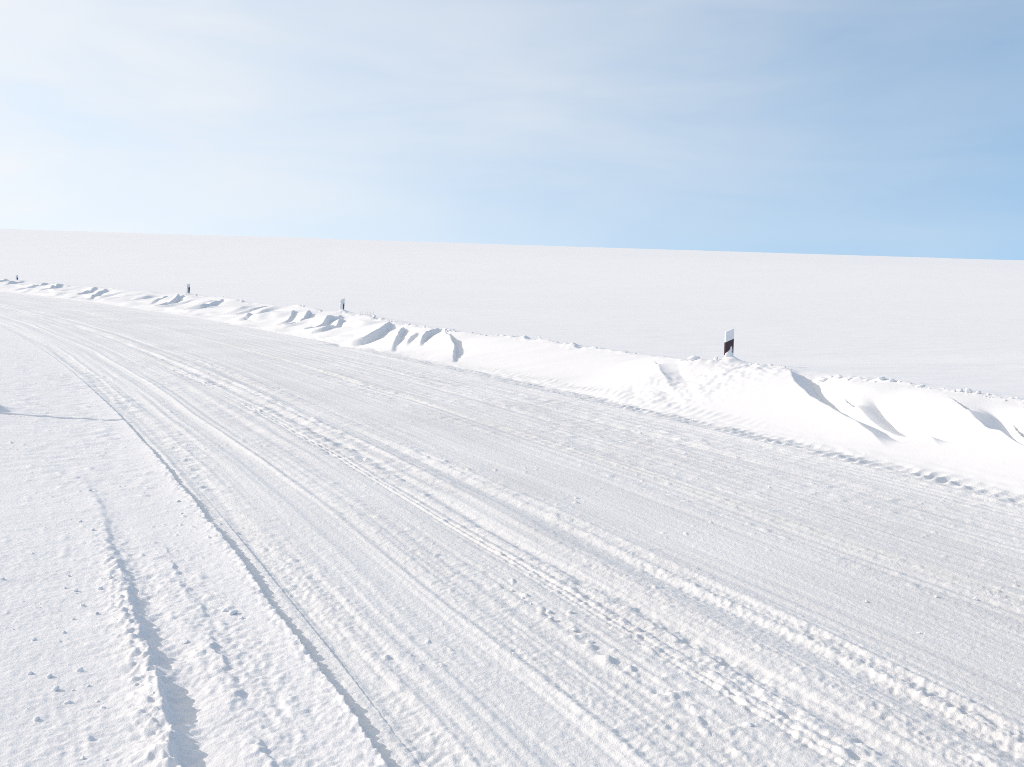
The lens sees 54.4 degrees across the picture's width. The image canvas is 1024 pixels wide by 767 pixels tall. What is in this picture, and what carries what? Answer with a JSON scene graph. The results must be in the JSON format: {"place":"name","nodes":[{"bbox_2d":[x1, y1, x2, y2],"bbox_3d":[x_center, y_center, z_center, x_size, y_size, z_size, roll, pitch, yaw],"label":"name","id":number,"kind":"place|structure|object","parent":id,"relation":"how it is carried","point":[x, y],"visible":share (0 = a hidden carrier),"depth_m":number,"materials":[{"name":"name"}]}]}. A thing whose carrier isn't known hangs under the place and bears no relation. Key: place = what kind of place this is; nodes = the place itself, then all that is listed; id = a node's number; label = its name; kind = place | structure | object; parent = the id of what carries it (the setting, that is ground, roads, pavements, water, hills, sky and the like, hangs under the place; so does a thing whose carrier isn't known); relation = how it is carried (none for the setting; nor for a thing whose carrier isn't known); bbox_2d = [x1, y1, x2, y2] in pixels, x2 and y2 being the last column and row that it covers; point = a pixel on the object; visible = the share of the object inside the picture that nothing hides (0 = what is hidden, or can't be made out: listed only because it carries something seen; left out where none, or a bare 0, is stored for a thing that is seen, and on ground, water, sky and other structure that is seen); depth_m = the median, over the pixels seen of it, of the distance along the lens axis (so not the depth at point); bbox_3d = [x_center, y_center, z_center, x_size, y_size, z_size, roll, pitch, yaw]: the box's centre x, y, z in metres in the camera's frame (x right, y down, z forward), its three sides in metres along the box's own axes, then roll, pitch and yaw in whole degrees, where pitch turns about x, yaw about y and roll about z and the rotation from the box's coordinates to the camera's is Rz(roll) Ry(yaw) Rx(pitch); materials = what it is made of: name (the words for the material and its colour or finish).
{"place":"outdoors","nodes":[
{"label":"outdoors","id":0,"kind":"place"},
{"bbox_2d":[0,327,388,766],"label":"snowy verge","id":1,"kind":"structure","parent":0,"point":[253,688],"depth_m":5.11,"materials":[{"name":"white snow"}]},
{"bbox_2d":[76,667,82,671],"bbox_3d":[-1.951,1.294,4.492,0.035,0.026,0.029,2,6,4],"label":"snow clump","id":2,"kind":"object","parent":1,"relation":"on","point":[79,669],"visible":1,"depth_m":4.48,"materials":[{"name":"white snow"}]},
{"bbox_2d":[86,736,93,740],"bbox_3d":[-1.634,1.375,3.854,0.033,0.027,0.030,8,8,43],"label":"snow clump","id":3,"kind":"object","parent":1,"relation":"on","point":[89,738],"visible":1,"depth_m":3.85,"materials":[{"name":"white snow"}]},
{"bbox_2d":[228,609,237,614],"bbox_3d":[-1.482,1.214,5.287,0.037,0.028,0.053,6,7,34],"label":"snow clump","id":4,"kind":"object","parent":1,"relation":"on","point":[232,612],"visible":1,"depth_m":5.27,"materials":[{"name":"white snow"}]},
{"bbox_2d":[0,291,1023,766],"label":"snowy road","id":5,"kind":"structure","parent":0,"point":[392,527],"depth_m":6.63,"materials":[{"name":"white snow"}]},
{"bbox_2d":[742,721,753,726],"bbox_3d":[0.987,1.427,4.167,0.050,0.021,0.036,5,7,24],"label":"snow clump","id":6,"kind":"object","parent":5,"relation":"on","point":[747,724],"visible":1,"depth_m":4.16,"materials":[{"name":"white snow"}]},
{"bbox_2d":[0,229,1023,397],"bbox_3d":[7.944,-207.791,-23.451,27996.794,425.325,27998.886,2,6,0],"label":"snowy field","id":7,"kind":"structure","parent":0,"point":[952,323],"depth_m":75.98,"materials":[{"name":"white snow"}]},
{"bbox_2d":[0,279,1023,494],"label":"snow bank","id":8,"kind":"structure","parent":0,"point":[973,437],"depth_m":14.28,"materials":[{"name":"white snow"}]},
{"bbox_2d":[186,284,189,292],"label":"delineator post","id":9,"kind":"object","parent":8,"relation":"on","point":[188,289],"visible":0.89,"depth_m":46.72,"materials":[{"name":"white plastic"}]},
{"bbox_2d":[339,298,344,310],"bbox_3d":[-5.475,-2.386,32.033,0.150,0.720,0.082,3,5,-18],"label":"delineator post","id":10,"kind":"object","parent":8,"relation":"on","point":[342,302],"visible":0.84,"depth_m":32.00,"materials":[{"name":"white plastic"}]},
{"bbox_2d":[687,355,700,360],"bbox_3d":[2.943,-0.405,16.069,0.233,0.098,0.157,0,6,-17],"label":"snow clump","id":11,"kind":"object","parent":8,"relation":"on","point":[693,358],"visible":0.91,"depth_m":16.01,"materials":[{"name":"white snow"}]},
{"bbox_2d":[724,328,733,357],"bbox_3d":[3.476,-0.495,15.931,0.156,0.775,0.085,-1,7,-16],"label":"delineator post","id":12,"kind":"object","parent":8,"relation":"on","point":[729,344],"visible":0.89,"depth_m":15.90,"materials":[{"name":"white plastic"}]},
{"bbox_2d":[817,377,826,381],"bbox_3d":[4.484,-0.057,14.371,0.150,0.076,0.110,5,7,30],"label":"snow clump","id":13,"kind":"object","parent":8,"relation":"on","point":[821,379],"visible":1,"depth_m":14.35,"materials":[{"name":"white snow"}]},
{"bbox_2d":[965,388,972,392],"bbox_3d":[5.656,0.097,12.332,0.087,0.077,0.108,5,7,26],"label":"snow clump","id":14,"kind":"object","parent":8,"relation":"on","point":[968,390],"visible":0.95,"depth_m":12.30,"materials":[{"name":"white snow"}]},
{"bbox_2d":[0,0,1023,259],"label":"sky","id":15,"kind":"structure","parent":0,"point":[894,128],"materials":[{"name":"blue"}]}
]}

